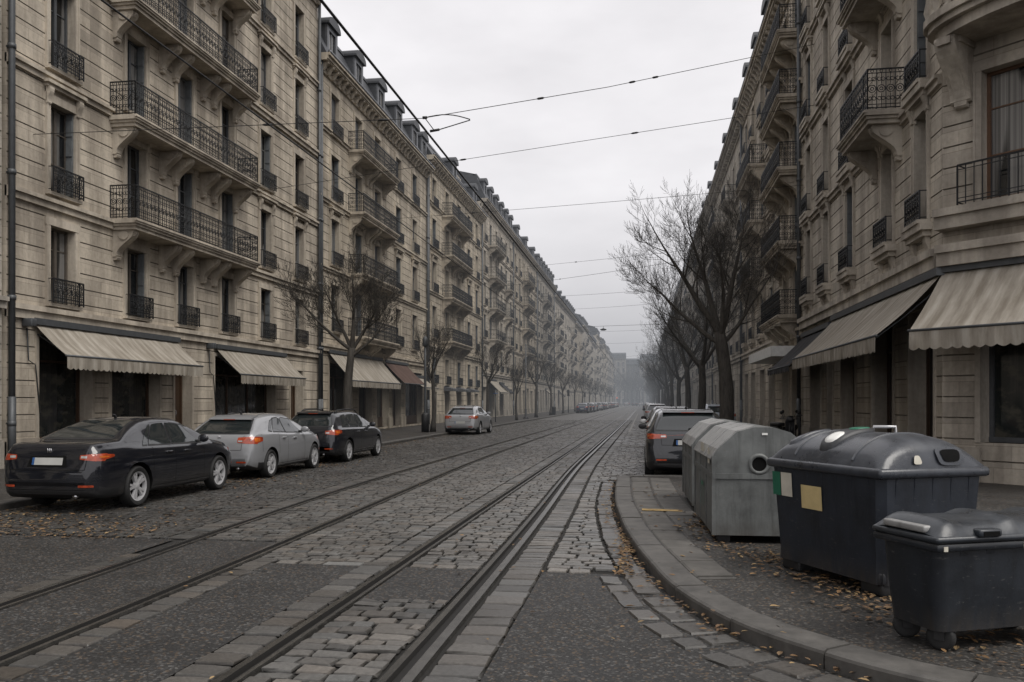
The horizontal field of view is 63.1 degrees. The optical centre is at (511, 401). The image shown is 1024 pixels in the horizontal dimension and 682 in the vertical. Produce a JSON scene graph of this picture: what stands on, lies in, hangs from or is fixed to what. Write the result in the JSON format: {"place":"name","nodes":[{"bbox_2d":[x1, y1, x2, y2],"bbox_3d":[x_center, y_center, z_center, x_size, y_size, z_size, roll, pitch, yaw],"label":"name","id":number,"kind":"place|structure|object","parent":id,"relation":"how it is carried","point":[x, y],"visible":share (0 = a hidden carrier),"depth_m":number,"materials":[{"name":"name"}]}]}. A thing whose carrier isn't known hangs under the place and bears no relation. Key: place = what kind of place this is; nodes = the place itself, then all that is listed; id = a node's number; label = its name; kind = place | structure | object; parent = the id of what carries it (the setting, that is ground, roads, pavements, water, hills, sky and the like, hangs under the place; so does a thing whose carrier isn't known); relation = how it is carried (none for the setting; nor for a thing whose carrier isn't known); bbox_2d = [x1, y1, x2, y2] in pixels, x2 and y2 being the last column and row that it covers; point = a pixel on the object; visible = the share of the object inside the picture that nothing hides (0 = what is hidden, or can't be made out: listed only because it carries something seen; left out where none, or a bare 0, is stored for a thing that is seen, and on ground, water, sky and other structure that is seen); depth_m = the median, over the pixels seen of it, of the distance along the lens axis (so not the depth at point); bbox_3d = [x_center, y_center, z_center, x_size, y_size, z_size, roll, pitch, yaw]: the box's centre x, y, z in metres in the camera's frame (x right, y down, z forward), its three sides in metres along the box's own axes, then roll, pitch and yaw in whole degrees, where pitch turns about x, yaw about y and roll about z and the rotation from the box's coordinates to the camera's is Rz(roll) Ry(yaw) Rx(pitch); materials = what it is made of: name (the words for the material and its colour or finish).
{"place":"outdoors","nodes":[
{"label":"outdoors","id":0,"kind":"place"},
{"bbox_2d":[0,0,9,468],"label":"apartment building","id":1,"kind":"structure","parent":0,"point":[3,301],"depth_m":19.68,"materials":[{"name":"stone"}]},
{"bbox_2d":[2,0,321,467],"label":"apartment building","id":2,"kind":"structure","parent":0,"point":[139,273],"depth_m":25.68,"materials":[{"name":"stone"}]},
{"bbox_2d":[39,335,79,437],"bbox_3d":[-12.126,-0.130,21.981,0.120,3.180,2.050,0,0,9],"label":"shop window","id":3,"kind":"structure","parent":2,"relation":"in","point":[59,386],"depth_m":22.13,"materials":[{"name":"black glass"}]},
{"bbox_2d":[48,228,83,307],"bbox_3d":[-11.778,-3.520,21.774,0.501,2.000,1.178,0,0,9],"label":"window","id":4,"kind":"structure","parent":2,"relation":"in","point":[60,282],"depth_m":21.96,"materials":[{"name":"glass"}]},
{"bbox_2d":[48,107,83,200],"bbox_3d":[-11.778,-6.520,21.774,0.501,2.300,1.178,0,0,9],"label":"window","id":5,"kind":"structure","parent":2,"relation":"in","point":[62,178],"depth_m":22.04,"materials":[{"name":"glass"}]},
{"bbox_2d":[48,0,83,81],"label":"window","id":6,"kind":"structure","parent":2,"relation":"in","point":[60,50],"depth_m":21.96,"materials":[{"name":"glass"}]},
{"bbox_2d":[112,371,148,416],"bbox_3d":[-11.647,-0.130,25.018,0.120,3.180,2.400,0,0,9],"label":"shop window","id":7,"kind":"structure","parent":2,"relation":"in","point":[130,391],"depth_m":25.36,"materials":[{"name":"black glass"}]},
{"bbox_2d":[128,145,138,217],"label":"window","id":8,"kind":"structure","parent":2,"relation":"in","point":[133,154],"depth_m":25.19,"materials":[{"name":"glass"}]},
{"bbox_2d":[128,40,143,115],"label":"window","id":9,"kind":"structure","parent":2,"relation":"in","point":[135,53],"depth_m":25.33,"materials":[{"name":"glass"}]},
{"bbox_2d":[126,250,153,318],"bbox_3d":[-11.280,-3.520,24.935,0.501,2.000,1.178,0,0,9],"label":"window","id":10,"kind":"structure","parent":2,"relation":"in","point":[136,297],"depth_m":25.23,"materials":[{"name":"glass"}]},
{"bbox_2d":[175,374,181,423],"bbox_3d":[-11.196,0.020,27.554,0.141,2.880,1.050,0,0,9],"label":"door","id":11,"kind":"structure","parent":2,"relation":"in","point":[178,378],"depth_m":27.86,"materials":[{"name":"brown wood"}]},
{"bbox_2d":[178,173,191,237],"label":"window","id":12,"kind":"structure","parent":2,"relation":"in","point":[185,187],"depth_m":28.01,"materials":[{"name":"glass"}]},
{"bbox_2d":[178,77,191,143],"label":"window","id":13,"kind":"structure","parent":2,"relation":"in","point":[184,86],"depth_m":28.00,"materials":[{"name":"glass"}]},
{"bbox_2d":[177,267,199,326],"bbox_3d":[-10.860,-3.520,27.602,0.501,2.000,1.178,0,0,9],"label":"window","id":14,"kind":"structure","parent":2,"relation":"in","point":[182,279],"depth_m":27.80,"materials":[{"name":"glass"}]},
{"bbox_2d":[222,106,228,164],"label":"window","id":15,"kind":"structure","parent":2,"relation":"in","point":[225,112],"depth_m":30.79,"materials":[{"name":"glass"}]},
{"bbox_2d":[222,16,228,68],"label":"window","id":16,"kind":"structure","parent":2,"relation":"in","point":[225,23],"depth_m":30.79,"materials":[{"name":"glass"}]},
{"bbox_2d":[33,118,420,134],"bbox_3d":[-7.106,-6.917,20.930,9.626,0.541,0.068,0,0,-2],"label":"overhead wire","id":17,"kind":"object","parent":2,"relation":"attached to","point":[385,119],"visible":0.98,"depth_m":20.94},
{"bbox_2d":[222,192,232,251],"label":"window","id":18,"kind":"structure","parent":2,"relation":"in","point":[227,200],"depth_m":30.82,"materials":[{"name":"glass"}]},
{"bbox_2d":[222,278,239,333],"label":"window","id":19,"kind":"structure","parent":2,"relation":"in","point":[225,283],"depth_m":30.64,"materials":[{"name":"glass"}]},
{"bbox_2d":[215,357,266,415],"bbox_3d":[-10.550,-0.080,31.982,0.120,3.080,4.900,0,0,9],"label":"shop window","id":20,"kind":"structure","parent":2,"relation":"in","point":[232,396],"depth_m":31.82,"materials":[{"name":"black glass"}]},
{"bbox_2d":[260,290,276,339],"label":"window","id":21,"kind":"structure","parent":2,"relation":"in","point":[265,295],"depth_m":33.87,"materials":[{"name":"glass"}]},
{"bbox_2d":[260,133,276,191],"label":"window","id":22,"kind":"structure","parent":2,"relation":"in","point":[266,179],"depth_m":33.87,"materials":[{"name":"glass"}]},
{"bbox_2d":[260,51,276,111],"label":"window","id":23,"kind":"structure","parent":2,"relation":"in","point":[264,91],"depth_m":33.73,"materials":[{"name":"paint"}]},
{"bbox_2d":[260,0,276,33],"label":"window","id":24,"kind":"structure","parent":2,"relation":"in","point":[264,13],"depth_m":33.66,"materials":[{"name":"paint"}]},
{"bbox_2d":[261,211,276,269],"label":"window","id":25,"kind":"structure","parent":2,"relation":"in","point":[264,253],"depth_m":33.77,"materials":[{"name":"paint"}]},
{"bbox_2d":[295,302,308,344],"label":"window","id":26,"kind":"structure","parent":2,"relation":"in","point":[297,331],"depth_m":36.99,"materials":[{"name":"glass"}]},
{"bbox_2d":[295,228,308,281],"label":"window","id":27,"kind":"structure","parent":2,"relation":"in","point":[298,266],"depth_m":36.99,"materials":[{"name":"paint"}]},
{"bbox_2d":[295,157,308,209],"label":"window","id":28,"kind":"structure","parent":2,"relation":"in","point":[299,195],"depth_m":36.99,"materials":[{"name":"paint"}]},
{"bbox_2d":[295,82,308,136],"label":"window","id":29,"kind":"structure","parent":2,"relation":"in","point":[297,118],"depth_m":36.99,"materials":[{"name":"paint"}]},
{"bbox_2d":[295,10,308,65],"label":"window","id":30,"kind":"structure","parent":2,"relation":"in","point":[297,44],"depth_m":36.99,"materials":[{"name":"paint"}]},
{"bbox_2d":[258,105,812,191],"bbox_3d":[0.239,-9.151,30.424,21.045,1.826,0.068,0,0,13],"label":"overhead wire","id":31,"kind":"object","parent":2,"relation":"attached to","point":[547,146],"visible":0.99,"depth_m":30.13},
{"bbox_2d":[0,409,573,499],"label":"pavement","id":32,"kind":"structure","parent":0,"point":[395,433],"depth_m":45.67,"materials":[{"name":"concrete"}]},
{"bbox_2d":[273,236,404,410],"bbox_3d":[-6.067,-2.150,29.413,4.697,7.524,2.515,0,0,-19],"label":"bare tree","id":33,"kind":"object","parent":32,"relation":"on","point":[350,346],"visible":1,"depth_m":29.47,"materials":[{"name":"brown plant"}]},
{"bbox_2d":[317,17,438,428],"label":"apartment building","id":34,"kind":"structure","parent":32,"relation":"on","point":[388,385],"depth_m":45.71,"materials":[{"name":"stone"}]},
{"bbox_2d":[330,363,344,409],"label":"shop window","id":35,"kind":"structure","parent":34,"relation":"in","point":[337,376],"depth_m":42.39,"materials":[{"name":"black glass"}]},
{"bbox_2d":[332,221,343,267],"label":"window","id":36,"kind":"structure","parent":34,"relation":"in","point":[339,256],"depth_m":41.39,"materials":[{"name":"paint"}]},
{"bbox_2d":[332,159,343,204],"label":"window","id":37,"kind":"structure","parent":34,"relation":"in","point":[336,194],"depth_m":41.48,"materials":[{"name":"glass"}]},
{"bbox_2d":[332,98,343,140],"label":"window","id":38,"kind":"structure","parent":34,"relation":"in","point":[340,130],"depth_m":41.16,"materials":[{"name":"paint"}]},
{"bbox_2d":[359,387,365,419],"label":"shop window","id":39,"kind":"structure","parent":34,"relation":"in","point":[362,391],"depth_m":46.32,"materials":[{"name":"black glass"}]},
{"bbox_2d":[377,388,381,426],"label":"shop window","id":40,"kind":"structure","parent":34,"relation":"in","point":[379,390],"depth_m":49.31,"materials":[{"name":"black glass"}]},
{"bbox_2d":[406,373,416,423],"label":"shop window","id":41,"kind":"structure","parent":34,"relation":"in","point":[411,417],"depth_m":55.82,"materials":[{"name":"black glass"}]},
{"bbox_2d":[421,336,428,431],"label":"lamp post","id":42,"kind":"object","parent":32,"relation":"on","point":[425,421],"visible":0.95,"depth_m":43.06,"materials":[{"name":"black metal"}]},
{"bbox_2d":[400,318,454,431],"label":"bare tree","id":43,"kind":"object","parent":32,"relation":"on","point":[432,380],"visible":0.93,"depth_m":43.67,"materials":[{"name":"brown plant"}]},
{"bbox_2d":[414,142,487,423],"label":"apartment building","id":44,"kind":"structure","parent":32,"relation":"on","point":[454,293],"depth_m":65.75,"materials":[{"name":"stone"}]},
{"bbox_2d":[469,337,511,412],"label":"bare tree","id":45,"kind":"object","parent":32,"relation":"on","point":[489,379],"visible":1,"depth_m":58.37,"materials":[{"name":"brown plant"}]},
{"bbox_2d":[506,362,535,419],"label":"bare tree","id":46,"kind":"object","parent":32,"relation":"on","point":[514,378],"visible":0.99,"depth_m":71.74,"materials":[{"name":"brown plant"}]},
{"bbox_2d":[512,224,540,414],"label":"apartment building","id":47,"kind":"structure","parent":32,"relation":"on","point":[525,299],"depth_m":105.68,"materials":[{"name":"stone"}]},
{"bbox_2d":[519,349,549,416],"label":"bare tree","id":48,"kind":"object","parent":32,"relation":"on","point":[535,382],"visible":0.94,"depth_m":84.98,"materials":[{"name":"brown plant"}]},
{"bbox_2d":[534,253,556,412],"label":"apartment building","id":49,"kind":"structure","parent":32,"relation":"on","point":[547,323],"depth_m":127.80,"materials":[{"name":"stone"}]},
{"bbox_2d":[539,362,558,414],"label":"bare tree","id":50,"kind":"object","parent":32,"relation":"on","point":[551,376],"visible":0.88,"depth_m":98.36,"materials":[{"name":"brown plant"}]},
{"bbox_2d":[555,285,568,410],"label":"apartment building","id":51,"kind":"structure","parent":32,"relation":"on","point":[560,347],"depth_m":150.31,"materials":[{"name":"stone"}]},
{"bbox_2d":[565,299,576,409],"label":"apartment building","id":52,"kind":"structure","parent":32,"relation":"on","point":[571,359],"depth_m":173.74,"materials":[{"name":"stone"}]},
{"bbox_2d":[9,422,650,681],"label":"road","id":53,"kind":"structure","parent":0,"point":[402,651],"depth_m":8.75,"materials":[{"name":"stone"}]},
{"bbox_2d":[0,405,620,510],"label":"kerb","id":54,"kind":"structure","parent":53,"relation":"on","point":[12,503],"depth_m":32.73,"materials":[{"name":"stone"}]},
{"bbox_2d":[0,408,624,666],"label":"tram rail","id":55,"kind":"object","parent":53,"relation":"on","point":[17,653],"visible":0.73,"depth_m":7.49,"materials":[{"name":"metal"}]},
{"bbox_2d":[0,405,630,609],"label":"tram rail","id":56,"kind":"object","parent":53,"relation":"on","point":[22,598],"visible":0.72,"depth_m":9.66,"materials":[{"name":"metal"}]},
{"bbox_2d":[211,405,637,681],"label":"tram rail","id":57,"kind":"object","parent":53,"relation":"on","point":[273,651],"visible":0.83,"depth_m":6.96,"materials":[{"name":"metal"}]},
{"bbox_2d":[377,407,638,681],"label":"tram rail","id":58,"kind":"object","parent":53,"relation":"on","point":[417,658],"visible":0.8,"depth_m":7.01,"materials":[{"name":"metal"}]},
{"bbox_2d":[615,475,1021,681],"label":"kerb","id":59,"kind":"structure","parent":53,"relation":"on","point":[692,592],"depth_m":5.76,"materials":[{"name":"stone"}]},
{"bbox_2d":[101,0,613,380],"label":"overhead wire","id":60,"kind":"object","parent":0,"point":[149,35],"visible":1,"depth_m":16.39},
{"bbox_2d":[0,420,854,681],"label":"road setts","id":61,"kind":"structure","parent":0,"point":[470,652],"depth_m":10.54,"materials":[{"name":"stone"}]},
{"bbox_2d":[4,414,231,505],"bbox_3d":[-6.617,0.938,14.672,2.030,1.464,4.537,0,0,8],"label":"parked car","id":62,"kind":"object","parent":61,"relation":"on","point":[130,460],"visible":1,"depth_m":13.18,"materials":[{"name":"paint"}]},
{"bbox_2d":[194,411,319,476],"bbox_3d":[-5.964,0.943,19.757,2.016,1.454,4.195,0,0,8],"label":"parked car","id":63,"kind":"object","parent":61,"relation":"on","point":[266,444],"visible":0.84,"depth_m":18.29,"materials":[{"name":"paint"}]},
{"bbox_2d":[291,408,381,461],"bbox_3d":[-5.166,0.926,24.586,1.997,1.487,4.376,0,0,9],"label":"parked car","id":64,"kind":"object","parent":61,"relation":"on","point":[344,434],"visible":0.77,"depth_m":22.98,"materials":[{"name":"paint"}]},
{"bbox_2d":[444,405,491,433],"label":"parked car","id":65,"kind":"object","parent":61,"relation":"on","point":[477,419],"visible":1,"depth_m":42.14,"materials":[{"name":"paint"}]},
{"bbox_2d":[0,424,1023,680],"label":"fallen leaves","id":66,"kind":"object","parent":61,"relation":"on","point":[628,550],"visible":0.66,"depth_m":8.49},
{"bbox_2d":[638,406,719,474],"bbox_3d":[4.090,0.882,19.852,2.140,1.575,4.506,0,0,9],"label":"parked car","id":67,"kind":"object","parent":61,"relation":"on","point":[667,430],"visible":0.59,"depth_m":17.86,"materials":[{"name":"paint"}]},
{"bbox_2d":[0,535,861,681],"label":"road asphalt","id":68,"kind":"structure","parent":0,"point":[569,629],"depth_m":6.50,"materials":[{"name":"asphalt"}]},
{"bbox_2d":[319,0,628,384],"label":"overhead wire","id":69,"kind":"object","parent":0,"point":[324,4],"visible":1,"depth_m":17.70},
{"bbox_2d":[457,171,517,416],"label":"apartment building","id":70,"kind":"structure","parent":0,"point":[498,311],"depth_m":85.00,"materials":[{"name":"stone"}]},
{"bbox_2d":[321,0,763,358],"label":"sky","id":71,"kind":"structure","parent":0,"point":[439,56],"materials":[{"name":"white"}]},
{"bbox_2d":[575,313,584,404],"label":"apartment building","id":72,"kind":"structure","parent":0,"point":[578,369],"depth_m":196.67,"materials":[{"name":"stone"}]},
{"bbox_2d":[577,314,589,402],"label":"apartment building","id":73,"kind":"structure","parent":0,"point":[585,354],"depth_m":215.31,"materials":[{"name":"stone"}]},
{"bbox_2d":[538,405,643,419],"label":"road surface","id":74,"kind":"object","parent":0,"point":[639,411],"visible":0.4,"depth_m":101.09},
{"bbox_2d":[588,328,593,402],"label":"apartment building","id":75,"kind":"structure","parent":0,"point":[590,358],"depth_m":235.07,"materials":[{"name":"stone"}]},
{"bbox_2d":[588,325,600,401],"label":"apartment building","id":76,"kind":"structure","parent":0,"point":[595,333],"depth_m":275.65,"materials":[{"name":"stone"}]},
{"bbox_2d":[591,335,597,402],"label":"apartment building","id":77,"kind":"structure","parent":0,"point":[595,360],"depth_m":258.78,"materials":[{"name":"stone"}]},
{"bbox_2d":[612,353,625,404],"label":"apartment building","id":78,"kind":"structure","parent":0,"point":[620,363],"depth_m":464.34,"materials":[{"name":"stone"}]},
{"bbox_2d":[626,358,639,404],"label":"apartment building","id":79,"kind":"structure","parent":0,"point":[631,367],"depth_m":469.25,"materials":[{"name":"stone"}]},
{"bbox_2d":[676,259,686,405],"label":"apartment building","id":80,"kind":"structure","parent":0,"point":[682,382],"depth_m":127.53,"materials":[{"name":"stone"}]},
{"bbox_2d":[630,473,1023,681],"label":"pavement","id":81,"kind":"structure","parent":0,"point":[798,608],"depth_m":6.49,"materials":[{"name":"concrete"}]},
{"bbox_2d":[640,345,681,404],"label":"bare tree","id":82,"kind":"object","parent":81,"relation":"on","point":[664,382],"visible":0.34,"depth_m":111.00,"materials":[{"name":"brown plant"}]},
{"bbox_2d":[635,345,693,405],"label":"bare tree","id":83,"kind":"object","parent":81,"relation":"on","point":[667,386],"visible":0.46,"depth_m":96.37,"materials":[{"name":"brown plant"}]},
{"bbox_2d":[648,310,699,405],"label":"bare tree","id":84,"kind":"object","parent":81,"relation":"on","point":[670,373],"visible":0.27,"depth_m":81.42,"materials":[{"name":"brown plant"}]},
{"bbox_2d":[641,311,715,405],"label":"bare tree","id":85,"kind":"object","parent":81,"relation":"on","point":[679,381],"visible":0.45,"depth_m":66.57,"materials":[{"name":"brown plant"}]},
{"bbox_2d":[631,478,735,579],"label":"pavement slabs","id":86,"kind":"structure","parent":81,"relation":"on","point":[677,545],"depth_m":10.65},
{"bbox_2d":[682,231,696,407],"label":"apartment building","id":87,"kind":"structure","parent":81,"relation":"on","point":[693,383],"depth_m":103.02,"materials":[{"name":"stone"}]},
{"bbox_2d":[648,273,737,407],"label":"bare tree","id":88,"kind":"object","parent":81,"relation":"on","point":[686,364],"visible":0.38,"depth_m":52.27,"materials":[{"name":"brown plant"}]},
{"bbox_2d":[636,243,764,408],"bbox_3d":[8.491,-2.936,39.354,6.791,9.091,5.972,0,0,43],"label":"bare tree","id":89,"kind":"object","parent":81,"relation":"on","point":[702,362],"visible":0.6,"depth_m":39.40,"materials":[{"name":"brown plant"}]},
{"bbox_2d":[692,181,713,407],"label":"apartment building","id":90,"kind":"structure","parent":81,"relation":"on","point":[709,365],"depth_m":78.72,"materials":[{"name":"stone"}]},
{"bbox_2d":[607,163,801,420],"bbox_3d":[6.386,-3.268,27.573,6.559,9.757,4.612,0,0,9],"label":"bare tree","id":91,"kind":"object","parent":81,"relation":"on","point":[720,339],"visible":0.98,"depth_m":27.37,"materials":[{"name":"brown plant"}]},
{"bbox_2d":[682,418,742,505],"bbox_3d":[3.261,0.924,12.809,1.164,1.312,1.936,0,0,7],"label":"waste container","id":92,"kind":"object","parent":81,"relation":"on","point":[695,434],"visible":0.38,"depth_m":12.56,"materials":[{"name":"metal"}]},
{"bbox_2d":[706,97,743,421],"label":"apartment building","id":93,"kind":"structure","parent":81,"relation":"on","point":[727,164],"depth_m":55.82,"materials":[{"name":"stone"}]},
{"bbox_2d":[694,422,795,541],"bbox_3d":[2.919,0.924,10.260,1.164,1.312,2.086,0,0,7],"label":"waste container","id":94,"kind":"object","parent":81,"relation":"on","point":[733,486],"visible":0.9,"depth_m":9.28,"materials":[{"name":"metal"}]},
{"bbox_2d":[733,0,802,436],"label":"apartment building","id":95,"kind":"structure","parent":81,"relation":"on","point":[772,147],"depth_m":35.72,"materials":[{"name":"stone"}]},
{"bbox_2d":[780,411,800,436],"bbox_3d":[9.547,0.946,28.486,0.692,1.268,1.810,0,0,24],"label":"motor scooter","id":96,"kind":"object","parent":81,"relation":"on","point":[791,426],"visible":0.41,"depth_m":28.03,"materials":[{"name":"plastic"}]},
{"bbox_2d":[767,425,989,596],"bbox_3d":[3.206,0.898,7.462,1.124,1.363,1.524,0,0,-18],"label":"waste container","id":97,"kind":"object","parent":81,"relation":"on","point":[839,493],"visible":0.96,"depth_m":6.94,"materials":[{"name":"grey plastic"}]},
{"bbox_2d":[767,0,1023,484],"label":"apartment building","id":98,"kind":"structure","parent":81,"relation":"on","point":[911,217],"depth_m":18.53,"materials":[{"name":"stone"}]},
{"bbox_2d":[421,44,813,118],"bbox_3d":[4.142,-9.948,25.514,15.601,5.556,0.322,0,0,-33],"label":"overhead wire","id":99,"kind":"object","parent":98,"relation":"attached to","point":[540,98],"visible":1,"depth_m":24.95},
{"bbox_2d":[801,61,809,121],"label":"window","id":100,"kind":"structure","parent":98,"relation":"in","point":[803,109],"depth_m":30.79,"materials":[{"name":"glass"}]},
{"bbox_2d":[838,192,851,271],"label":"window","id":101,"kind":"structure","parent":98,"relation":"in","point":[846,252],"depth_m":24.86,"materials":[{"name":"glass"}]},
{"bbox_2d":[873,216,891,247],"bbox_3d":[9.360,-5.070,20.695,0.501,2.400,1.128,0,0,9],"label":"balcony railing","id":102,"kind":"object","parent":98,"relation":"in","point":[881,225],"depth_m":20.62,"materials":[{"name":"metal"}]},
{"bbox_2d":[887,324,891,432],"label":"shop window","id":103,"kind":"structure","parent":98,"relation":"in","point":[889,332],"depth_m":21.94,"materials":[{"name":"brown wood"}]},
{"bbox_2d":[904,120,926,227],"bbox_3d":[8.963,-5.070,18.176,0.501,2.400,1.028,0,0,9],"label":"window","id":104,"kind":"structure","parent":98,"relation":"in","point":[913,198],"depth_m":18.29,"materials":[{"name":"paint"}]},
{"bbox_2d":[904,0,926,91],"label":"window","id":105,"kind":"structure","parent":98,"relation":"in","point":[918,61],"depth_m":18.48,"materials":[{"name":"glass"}]},
{"bbox_2d":[926,347,932,436],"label":"shop window","id":106,"kind":"structure","parent":98,"relation":"in","point":[929,352],"depth_m":18.88,"materials":[{"name":"black"}]},
{"bbox_2d":[987,62,1023,198],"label":"window","id":107,"kind":"structure","parent":98,"relation":"in","point":[1005,87],"depth_m":16.20,"materials":[{"name":"glass"}]},
{"bbox_2d":[989,342,1023,442],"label":"shop window","id":108,"kind":"structure","parent":98,"relation":"in","point":[1006,363],"depth_m":16.34,"materials":[{"name":"black glass"}]},
{"bbox_2d":[872,507,1023,650],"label":"wheeled bin","id":109,"kind":"object","parent":81,"relation":"on","point":[951,572],"visible":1,"depth_m":5.29,"materials":[{"name":"black plastic"}]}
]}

